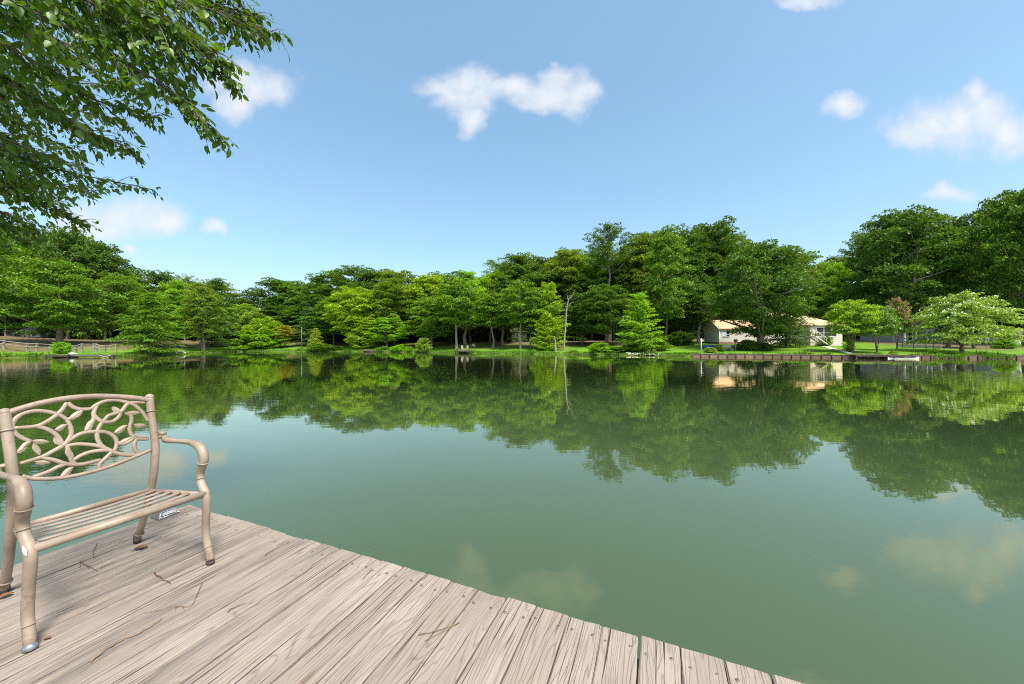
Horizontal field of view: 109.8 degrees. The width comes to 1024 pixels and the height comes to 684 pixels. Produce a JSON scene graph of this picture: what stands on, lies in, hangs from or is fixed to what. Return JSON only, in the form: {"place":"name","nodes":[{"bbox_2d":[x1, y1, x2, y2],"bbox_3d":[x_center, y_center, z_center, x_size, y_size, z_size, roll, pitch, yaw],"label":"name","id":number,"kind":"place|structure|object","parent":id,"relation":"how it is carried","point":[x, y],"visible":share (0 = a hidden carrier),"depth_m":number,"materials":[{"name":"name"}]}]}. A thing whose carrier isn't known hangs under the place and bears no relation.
{"place":"outdoors","nodes":[
{"label":"outdoors","id":0,"kind":"place"},
{"bbox_2d":[0,352,1023,683],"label":"water","id":1,"kind":"structure","parent":0,"point":[860,520],"depth_m":5.81,"materials":[{"name":"liquid"}]},
{"bbox_2d":[0,505,803,683],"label":"wooden dock","id":2,"kind":"object","parent":1,"relation":"in","point":[311,612],"visible":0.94,"depth_m":1.54,"materials":[{"name":"grey wood"}]},
{"bbox_2d":[0,394,214,652],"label":"metal armchair","id":3,"kind":"object","parent":2,"relation":"on","point":[20,506],"visible":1,"depth_m":1.79,"materials":[{"name":"taupe painted metal"},{"name":"bare silvery metal"}]},
{"bbox_2d":[150,508,179,519],"bbox_3d":[-2.436,1.198,2.529,0.108,0.043,0.120,0,0,20],"label":"dock light","id":4,"kind":"object","parent":2,"relation":"on","point":[164,514],"visible":0.89,"depth_m":2.50,"materials":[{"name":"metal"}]},
{"bbox_2d":[0,334,1023,358],"bbox_3d":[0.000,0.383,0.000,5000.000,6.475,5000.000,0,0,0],"label":"ground","id":5,"kind":"structure","parent":0,"point":[866,347],"depth_m":68.06,"materials":[{"name":"plant"}]},
{"bbox_2d":[0,228,27,328],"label":"broadleaf tree","id":6,"kind":"object","parent":5,"relation":"on","point":[12,269],"visible":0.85,"depth_m":29.38,"materials":[{"name":"green plant"}]},
{"bbox_2d":[0,318,32,335],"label":"woodland shrub","id":7,"kind":"object","parent":5,"relation":"on","point":[11,325],"visible":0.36,"depth_m":77.85,"materials":[{"name":"green plant"}]},
{"bbox_2d":[0,231,48,319],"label":"broadleaf tree","id":8,"kind":"object","parent":5,"relation":"on","point":[21,260],"visible":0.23,"depth_m":61.37,"materials":[{"name":"green plant"}]},
{"bbox_2d":[15,277,77,337],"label":"woodland tree","id":9,"kind":"object","parent":5,"relation":"on","point":[47,332],"visible":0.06,"depth_m":75.85,"materials":[{"name":"green plant"}]},
{"bbox_2d":[1,258,112,345],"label":"broadleaf tree","id":10,"kind":"object","parent":5,"relation":"on","point":[59,306],"visible":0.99,"depth_m":61.84,"materials":[{"name":"green plant"}]},
{"bbox_2d":[0,340,116,352],"bbox_3d":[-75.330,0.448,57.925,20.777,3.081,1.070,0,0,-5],"label":"rail fence","id":11,"kind":"object","parent":5,"relation":"on","point":[94,347],"visible":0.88,"depth_m":57.85,"materials":[{"name":"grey wood"}]},
{"bbox_2d":[49,342,72,353],"bbox_3d":[-68.846,1.170,54.999,2.295,2.541,2.358,0,0,-15],"label":"clipped bush","id":12,"kind":"object","parent":5,"relation":"on","point":[61,348],"visible":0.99,"depth_m":54.65,"materials":[{"name":"green plant"}]},
{"bbox_2d":[27,224,102,338],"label":"broadleaf tree","id":13,"kind":"object","parent":5,"relation":"on","point":[65,241],"visible":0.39,"depth_m":75.17,"materials":[{"name":"green plant"}]},
{"bbox_2d":[63,249,110,339],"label":"woodland tree","id":14,"kind":"object","parent":5,"relation":"on","point":[83,331],"visible":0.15,"depth_m":77.86,"materials":[{"name":"green plant"}]},
{"bbox_2d":[76,242,134,339],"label":"broadleaf tree","id":15,"kind":"object","parent":5,"relation":"on","point":[106,258],"visible":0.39,"depth_m":79.42,"materials":[{"name":"green plant"}]},
{"bbox_2d":[82,272,150,342],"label":"broadleaf tree","id":16,"kind":"object","parent":5,"relation":"on","point":[119,293],"visible":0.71,"depth_m":70.64,"materials":[{"name":"green plant"}]},
{"bbox_2d":[125,273,164,292],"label":"woodland tree","id":17,"kind":"object","parent":5,"relation":"on","point":[146,282],"visible":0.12,"depth_m":92.96,"materials":[{"name":"green plant"}]},
{"bbox_2d":[0,0,292,254],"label":"overhanging tree","id":18,"kind":"object","parent":5,"relation":"on","point":[87,31],"visible":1,"depth_m":3.61,"materials":[{"name":"green plant"}]},
{"bbox_2d":[104,292,188,354],"bbox_3d":[-60.350,-2.962,60.206,10.011,10.844,10.677,0,0,-5],"label":"feathery tree","id":19,"kind":"object","parent":5,"relation":"on","point":[153,305],"visible":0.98,"depth_m":59.32,"materials":[{"name":"green plant"}]},
{"bbox_2d":[136,269,179,293],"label":"woodland tree","id":20,"kind":"object","parent":5,"relation":"on","point":[162,277],"visible":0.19,"depth_m":97.28,"materials":[{"name":"green plant"}]},
{"bbox_2d":[147,280,200,347],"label":"broadleaf tree","id":21,"kind":"object","parent":5,"relation":"on","point":[174,287],"visible":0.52,"depth_m":73.38,"materials":[{"name":"green plant"}]},
{"bbox_2d":[162,273,198,340],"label":"broadleaf tree","id":22,"kind":"object","parent":5,"relation":"on","point":[187,279],"visible":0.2,"depth_m":91.88,"materials":[{"name":"green plant"}]},
{"bbox_2d":[174,286,229,350],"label":"broadleaf tree","id":23,"kind":"object","parent":5,"relation":"on","point":[206,331],"visible":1,"depth_m":72.39,"materials":[{"name":"green plant"}]},
{"bbox_2d":[188,277,242,346],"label":"feathery tree","id":24,"kind":"object","parent":5,"relation":"on","point":[218,287],"visible":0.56,"depth_m":81.93,"materials":[{"name":"green plant"}]},
{"bbox_2d":[224,303,263,334],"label":"broadleaf tree","id":25,"kind":"object","parent":5,"relation":"on","point":[245,317],"visible":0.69,"depth_m":95.03,"materials":[{"name":"green plant"}]},
{"bbox_2d":[231,290,275,311],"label":"woodland tree","id":26,"kind":"object","parent":5,"relation":"on","point":[253,297],"visible":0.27,"depth_m":110.10,"materials":[{"name":"green plant"}]},
{"bbox_2d":[224,329,292,348],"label":"shrub","id":27,"kind":"object","parent":5,"relation":"on","point":[253,341],"visible":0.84,"depth_m":83.93,"materials":[{"name":"green plant"}]},
{"bbox_2d":[239,316,287,346],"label":"shrub","id":28,"kind":"object","parent":5,"relation":"on","point":[258,324],"visible":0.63,"depth_m":86.72,"materials":[{"name":"green plant"}]},
{"bbox_2d":[239,277,301,316],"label":"woodland tree","id":29,"kind":"object","parent":5,"relation":"on","point":[274,283],"visible":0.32,"depth_m":111.64,"materials":[{"name":"green plant"}]},
{"bbox_2d":[251,305,302,340],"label":"woodland tree","id":30,"kind":"object","parent":5,"relation":"on","point":[281,308],"visible":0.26,"depth_m":104.22,"materials":[{"name":"green plant"}]},
{"bbox_2d":[273,325,295,347],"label":"broadleaf tree","id":31,"kind":"object","parent":5,"relation":"on","point":[286,331],"visible":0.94,"depth_m":87.69,"materials":[{"name":"green plant"}]},
{"bbox_2d":[260,280,316,321],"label":"woodland tree","id":32,"kind":"object","parent":5,"relation":"on","point":[296,285],"visible":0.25,"depth_m":111.47,"materials":[{"name":"green plant"}]},
{"bbox_2d":[272,306,328,333],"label":"woodland tree","id":33,"kind":"object","parent":5,"relation":"on","point":[292,319],"visible":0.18,"depth_m":100.52,"materials":[{"name":"green plant"}]},
{"bbox_2d":[289,306,332,345],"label":"feathery tree","id":34,"kind":"object","parent":5,"relation":"on","point":[310,323],"visible":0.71,"depth_m":91.13,"materials":[{"name":"green plant"}]},
{"bbox_2d":[287,286,339,341],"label":"woodland tree","id":35,"kind":"object","parent":5,"relation":"on","point":[324,293],"visible":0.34,"depth_m":101.40,"materials":[{"name":"green plant"}]},
{"bbox_2d":[295,273,331,307],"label":"woodland tree","id":36,"kind":"object","parent":5,"relation":"on","point":[321,277],"visible":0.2,"depth_m":113.02,"materials":[{"name":"green plant"}]},
{"bbox_2d":[305,296,355,344],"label":"broadleaf tree","id":37,"kind":"object","parent":5,"relation":"on","point":[319,311],"visible":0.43,"depth_m":91.92,"materials":[{"name":"green plant"}]},
{"bbox_2d":[309,268,351,298],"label":"woodland tree","id":38,"kind":"object","parent":5,"relation":"on","point":[328,276],"visible":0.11,"depth_m":115.34,"materials":[{"name":"green plant"}]},
{"bbox_2d":[329,265,367,290],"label":"woodland tree","id":39,"kind":"object","parent":5,"relation":"on","point":[352,269],"visible":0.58,"depth_m":109.96,"materials":[{"name":"green plant"}]},
{"bbox_2d":[322,286,388,344],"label":"broadleaf tree","id":40,"kind":"object","parent":5,"relation":"on","point":[355,313],"visible":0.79,"depth_m":87.43,"materials":[{"name":"green plant"}]},
{"bbox_2d":[344,319,381,348],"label":"young tree","id":41,"kind":"object","parent":5,"relation":"on","point":[361,324],"visible":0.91,"depth_m":84.33,"materials":[{"name":"green plant"}]},
{"bbox_2d":[339,267,386,340],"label":"woodland tree","id":42,"kind":"object","parent":5,"relation":"on","point":[369,276],"visible":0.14,"depth_m":107.39,"materials":[{"name":"green plant"}]},
{"bbox_2d":[340,281,385,340],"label":"woodland tree","id":43,"kind":"object","parent":5,"relation":"on","point":[365,285],"visible":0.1,"depth_m":100.82,"materials":[{"name":"green plant"}]},
{"bbox_2d":[363,317,408,346],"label":"broadleaf tree","id":44,"kind":"object","parent":5,"relation":"on","point":[389,330],"visible":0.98,"depth_m":85.00,"materials":[{"name":"green plant"}]},
{"bbox_2d":[367,269,415,325],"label":"woodland tree","id":45,"kind":"object","parent":5,"relation":"on","point":[390,273],"visible":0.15,"depth_m":106.18,"materials":[{"name":"green plant"}]},
{"bbox_2d":[366,277,419,344],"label":"broadleaf tree","id":46,"kind":"object","parent":5,"relation":"on","point":[388,285],"visible":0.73,"depth_m":90.04,"materials":[{"name":"green plant"}]},
{"bbox_2d":[414,337,432,352],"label":"shrub","id":47,"kind":"object","parent":5,"relation":"on","point":[421,344],"visible":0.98,"depth_m":75.43,"materials":[{"name":"green plant"}]},
{"bbox_2d":[401,274,448,340],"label":"broadleaf tree","id":48,"kind":"object","parent":5,"relation":"on","point":[427,285],"visible":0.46,"depth_m":93.12,"materials":[{"name":"green plant"}]},
{"bbox_2d":[403,295,457,346],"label":"broadleaf tree","id":49,"kind":"object","parent":5,"relation":"on","point":[423,318],"visible":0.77,"depth_m":82.21,"materials":[{"name":"green plant"}]},
{"bbox_2d":[430,277,483,348],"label":"broadleaf tree","id":50,"kind":"object","parent":5,"relation":"on","point":[453,291],"visible":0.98,"depth_m":76.09,"materials":[{"name":"green plant"}]},
{"bbox_2d":[447,269,488,344],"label":"broadleaf tree","id":51,"kind":"object","parent":5,"relation":"on","point":[467,276],"visible":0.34,"depth_m":84.95,"materials":[{"name":"green plant"}]},
{"bbox_2d":[469,327,507,340],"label":"woodland shrub","id":52,"kind":"object","parent":5,"relation":"on","point":[480,334],"visible":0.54,"depth_m":96.40,"materials":[{"name":"green plant"}]},
{"bbox_2d":[469,273,511,341],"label":"broadleaf tree","id":53,"kind":"object","parent":5,"relation":"on","point":[484,280],"visible":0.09,"depth_m":90.13,"materials":[{"name":"green plant"}]},
{"bbox_2d":[470,292,512,347],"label":"broadleaf tree","id":54,"kind":"object","parent":5,"relation":"on","point":[491,321],"visible":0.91,"depth_m":75.76,"materials":[{"name":"green plant"}]},
{"bbox_2d":[482,274,519,344],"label":"broadleaf tree","id":55,"kind":"object","parent":5,"relation":"on","point":[496,285],"visible":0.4,"depth_m":80.93,"materials":[{"name":"green plant"}]},
{"bbox_2d":[0,347,1022,358],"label":"shore grass","id":56,"kind":"structure","parent":5,"relation":"on","point":[959,354],"depth_m":57.79,"materials":[{"name":"green plant"}]},
{"bbox_2d":[491,253,547,324],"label":"broadleaf tree","id":57,"kind":"object","parent":5,"relation":"on","point":[519,263],"visible":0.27,"depth_m":90.66,"materials":[{"name":"green plant"}]},
{"bbox_2d":[496,279,546,348],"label":"broadleaf tree","id":58,"kind":"object","parent":5,"relation":"on","point":[518,304],"visible":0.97,"depth_m":71.12,"materials":[{"name":"green plant"}]},
{"bbox_2d":[494,252,549,280],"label":"woodland tree","id":59,"kind":"object","parent":5,"relation":"on","point":[536,269],"visible":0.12,"depth_m":101.03,"materials":[{"name":"green plant"}]},
{"bbox_2d":[515,309,542,347],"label":"broadleaf tree","id":60,"kind":"object","parent":5,"relation":"on","point":[530,330],"visible":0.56,"depth_m":72.36,"materials":[{"name":"green plant"}]},
{"bbox_2d":[494,279,567,340],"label":"woodland tree","id":61,"kind":"object","parent":5,"relation":"on","point":[508,331],"visible":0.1,"depth_m":89.55,"materials":[{"name":"green plant"}]},
{"bbox_2d":[531,315,554,349],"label":"young tree","id":62,"kind":"object","parent":5,"relation":"on","point":[542,345],"visible":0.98,"depth_m":68.59,"materials":[{"name":"green plant"}]},
{"bbox_2d":[527,281,571,348],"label":"young tree","id":63,"kind":"object","parent":5,"relation":"on","point":[549,297],"visible":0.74,"depth_m":70.24,"materials":[{"name":"green plant"}]},
{"bbox_2d":[527,266,581,335],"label":"woodland tree","id":64,"kind":"object","parent":5,"relation":"on","point":[550,278],"visible":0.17,"depth_m":89.94,"materials":[{"name":"green plant"}]},
{"bbox_2d":[539,249,593,339],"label":"broadleaf tree","id":65,"kind":"object","parent":5,"relation":"on","point":[575,259],"visible":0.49,"depth_m":89.34,"materials":[{"name":"green plant"}]},
{"bbox_2d":[551,270,601,340],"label":"woodland tree","id":66,"kind":"object","parent":5,"relation":"on","point":[577,336],"visible":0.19,"depth_m":89.16,"materials":[{"name":"green plant"}]},
{"bbox_2d":[559,292,603,343],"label":"broadleaf tree","id":67,"kind":"object","parent":5,"relation":"on","point":[573,317],"visible":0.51,"depth_m":74.96,"materials":[{"name":"green plant"}]},
{"bbox_2d":[568,258,619,339],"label":"woodland tree","id":68,"kind":"object","parent":5,"relation":"on","point":[596,273],"visible":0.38,"depth_m":88.17,"materials":[{"name":"green plant"}]},
{"bbox_2d":[574,283,633,344],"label":"broadleaf tree","id":69,"kind":"object","parent":5,"relation":"on","point":[603,300],"visible":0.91,"depth_m":70.50,"materials":[{"name":"green plant"}]},
{"bbox_2d":[582,221,634,340],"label":"broadleaf tree","id":70,"kind":"object","parent":5,"relation":"on","point":[611,235],"visible":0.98,"depth_m":81.21,"materials":[{"name":"green plant"}]},
{"bbox_2d":[583,257,644,339],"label":"woodland tree","id":71,"kind":"object","parent":5,"relation":"on","point":[618,273],"visible":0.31,"depth_m":86.70,"materials":[{"name":"green plant"}]},
{"bbox_2d":[615,291,663,349],"bbox_3d":[22.022,-3.265,62.153,8.133,10.953,8.815,0,0,16],"label":"young tree","id":72,"kind":"object","parent":5,"relation":"on","point":[640,304],"visible":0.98,"depth_m":61.19,"materials":[{"name":"green plant"}]},
{"bbox_2d":[617,252,665,340],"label":"woodland tree","id":73,"kind":"object","parent":5,"relation":"on","point":[633,273],"visible":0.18,"depth_m":85.36,"materials":[{"name":"green plant"}]},
{"bbox_2d":[622,231,671,337],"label":"broadleaf tree","id":74,"kind":"object","parent":5,"relation":"on","point":[645,240],"visible":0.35,"depth_m":84.36,"materials":[{"name":"green plant"}]},
{"bbox_2d":[639,334,673,350],"bbox_3d":[25.061,0.266,62.855,5.208,3.372,5.286,0,0,-21],"label":"shrub","id":75,"kind":"object","parent":5,"relation":"on","point":[664,346],"visible":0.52,"depth_m":61.85,"materials":[{"name":"green plant"}]},
{"bbox_2d":[641,224,696,342],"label":"broadleaf tree","id":76,"kind":"object","parent":5,"relation":"on","point":[666,249],"visible":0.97,"depth_m":72.71,"materials":[{"name":"green plant"}]},
{"bbox_2d":[663,331,697,345],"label":"shrub","id":77,"kind":"object","parent":5,"relation":"on","point":[684,341],"visible":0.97,"depth_m":71.02,"materials":[{"name":"green plant"}]},
{"bbox_2d":[668,247,708,335],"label":"woodland tree","id":78,"kind":"object","parent":5,"relation":"on","point":[689,256],"visible":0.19,"depth_m":86.65,"materials":[{"name":"green plant"}]},
{"bbox_2d":[662,277,716,332],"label":"broadleaf tree","id":79,"kind":"object","parent":5,"relation":"on","point":[679,324],"visible":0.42,"depth_m":76.51,"materials":[{"name":"green plant"}]},
{"bbox_2d":[678,286,721,343],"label":"broadleaf tree","id":80,"kind":"object","parent":5,"relation":"on","point":[699,317],"visible":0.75,"depth_m":73.06,"materials":[{"name":"green plant"}]},
{"bbox_2d":[679,239,730,337],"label":"woodland tree","id":81,"kind":"object","parent":5,"relation":"on","point":[699,244],"visible":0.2,"depth_m":88.16,"materials":[{"name":"green plant"}]},
{"bbox_2d":[682,215,759,319],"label":"broadleaf tree","id":82,"kind":"object","parent":5,"relation":"on","point":[713,235],"visible":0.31,"depth_m":89.21,"materials":[{"name":"green plant"}]},
{"bbox_2d":[701,246,757,319],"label":"woodland tree","id":83,"kind":"object","parent":5,"relation":"on","point":[723,251],"visible":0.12,"depth_m":89.26,"materials":[{"name":"green plant"}]},
{"bbox_2d":[732,339,760,350],"bbox_3d":[38.533,0.611,59.064,4.162,2.218,4.100,0,0,-41],"label":"shrub","id":84,"kind":"object","parent":5,"relation":"on","point":[747,345],"visible":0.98,"depth_m":58.27,"materials":[{"name":"green plant"}]},
{"bbox_2d":[699,240,835,349],"bbox_3d":[41.685,-7.397,60.201,19.909,18.728,19.328,0,0,-28],"label":"broadleaf tree","id":85,"kind":"object","parent":5,"relation":"on","point":[760,326],"visible":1,"depth_m":57.98,"materials":[{"name":"green plant"}]},
{"bbox_2d":[702,313,844,346],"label":"cream house","id":86,"kind":"structure","parent":5,"relation":"on","point":[716,331],"depth_m":71.94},
{"bbox_2d":[765,276,816,347],"bbox_3d":[48.172,-5.319,63.498,7.586,13.561,8.148,0,0,-6],"label":"feathery tree","id":87,"kind":"object","parent":5,"relation":"on","point":[784,342],"visible":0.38,"depth_m":62.12,"materials":[{"name":"green plant"}]},
{"bbox_2d":[789,268,832,320],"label":"woodland tree","id":88,"kind":"object","parent":5,"relation":"on","point":[816,311],"visible":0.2,"depth_m":84.86,"materials":[{"name":"green plant"}]},
{"bbox_2d":[806,283,848,320],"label":"woodland tree","id":89,"kind":"object","parent":5,"relation":"on","point":[830,297],"visible":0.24,"depth_m":84.27,"materials":[{"name":"green plant"}]},
{"bbox_2d":[812,260,857,319],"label":"broadleaf tree","id":90,"kind":"object","parent":5,"relation":"on","point":[829,270],"visible":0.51,"depth_m":84.26,"materials":[{"name":"green plant"}]},
{"bbox_2d":[823,259,869,337],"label":"woodland tree","id":91,"kind":"object","parent":5,"relation":"on","point":[859,280],"visible":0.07,"depth_m":85.61,"materials":[{"name":"green plant"}]},
{"bbox_2d":[822,298,883,352],"bbox_3d":[50.743,-2.275,53.641,6.746,8.413,6.725,0,0,32],"label":"crape myrtle","id":92,"kind":"object","parent":5,"relation":"on","point":[853,307],"visible":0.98,"depth_m":52.77,"materials":[{"name":"green plant"}]},
{"bbox_2d":[692,354,1023,358],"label":"retaining wall","id":93,"kind":"structure","parent":5,"relation":"on","point":[818,356],"depth_m":50.41,"materials":[{"name":"brown wood"}]},
{"bbox_2d":[854,305,902,352],"bbox_3d":[53.261,-1.709,52.363,5.378,7.196,5.493,0,0,30],"label":"crape myrtle","id":94,"kind":"object","parent":5,"relation":"on","point":[890,317],"visible":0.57,"depth_m":51.46,"materials":[{"name":"green plant"}]},
{"bbox_2d":[854,233,910,304],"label":"woodland tree","id":95,"kind":"object","parent":5,"relation":"on","point":[882,254],"visible":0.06,"depth_m":84.17,"materials":[{"name":"green plant"}]},
{"bbox_2d":[882,297,917,350],"bbox_3d":[58.857,-2.626,54.931,4.420,8.858,4.113,0,0,-35],"label":"crape myrtle","id":96,"kind":"object","parent":5,"relation":"on","point":[906,321],"visible":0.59,"depth_m":54.14,"materials":[{"name":"green plant"}]},
{"bbox_2d":[859,321,955,342],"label":"porch house","id":97,"kind":"structure","parent":5,"relation":"on","point":[885,338],"depth_m":72.20,"materials":[{"name":"grey"}]},
{"bbox_2d":[840,204,980,314],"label":"broadleaf tree","id":98,"kind":"object","parent":5,"relation":"on","point":[894,238],"visible":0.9,"depth_m":71.67,"materials":[{"name":"green plant"}]},
{"bbox_2d":[917,223,983,317],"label":"broadleaf tree","id":99,"kind":"object","parent":5,"relation":"on","point":[972,247],"visible":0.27,"depth_m":70.61,"materials":[{"name":"green plant"}]},
{"bbox_2d":[901,289,1023,352],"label":"dogwood tree","id":100,"kind":"object","parent":5,"relation":"on","point":[960,305],"visible":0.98,"depth_m":50.63,"materials":[{"name":"green plant"}]},
{"bbox_2d":[944,222,999,299],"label":"woodland tree","id":101,"kind":"object","parent":5,"relation":"on","point":[974,239],"visible":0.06,"depth_m":78.69,"materials":[{"name":"green plant"}]},
{"bbox_2d":[955,188,1023,345],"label":"broadleaf tree","id":102,"kind":"object","parent":5,"relation":"on","point":[1010,245],"visible":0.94,"depth_m":63.53,"materials":[{"name":"green plant"}]},
{"bbox_2d":[965,208,1015,298],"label":"woodland tree","id":103,"kind":"object","parent":5,"relation":"on","point":[980,220],"visible":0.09,"depth_m":77.69,"materials":[{"name":"green plant"}]},
{"bbox_2d":[990,340,1021,348],"bbox_3d":[79.380,0.359,57.947,3.302,1.933,3.253,0,0,-40],"label":"shrub","id":104,"kind":"object","parent":5,"relation":"on","point":[999,344],"visible":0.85,"depth_m":57.60,"materials":[{"name":"green plant"}]},
{"bbox_2d":[0,0,1023,308],"label":"sky","id":105,"kind":"structure","parent":0,"point":[420,137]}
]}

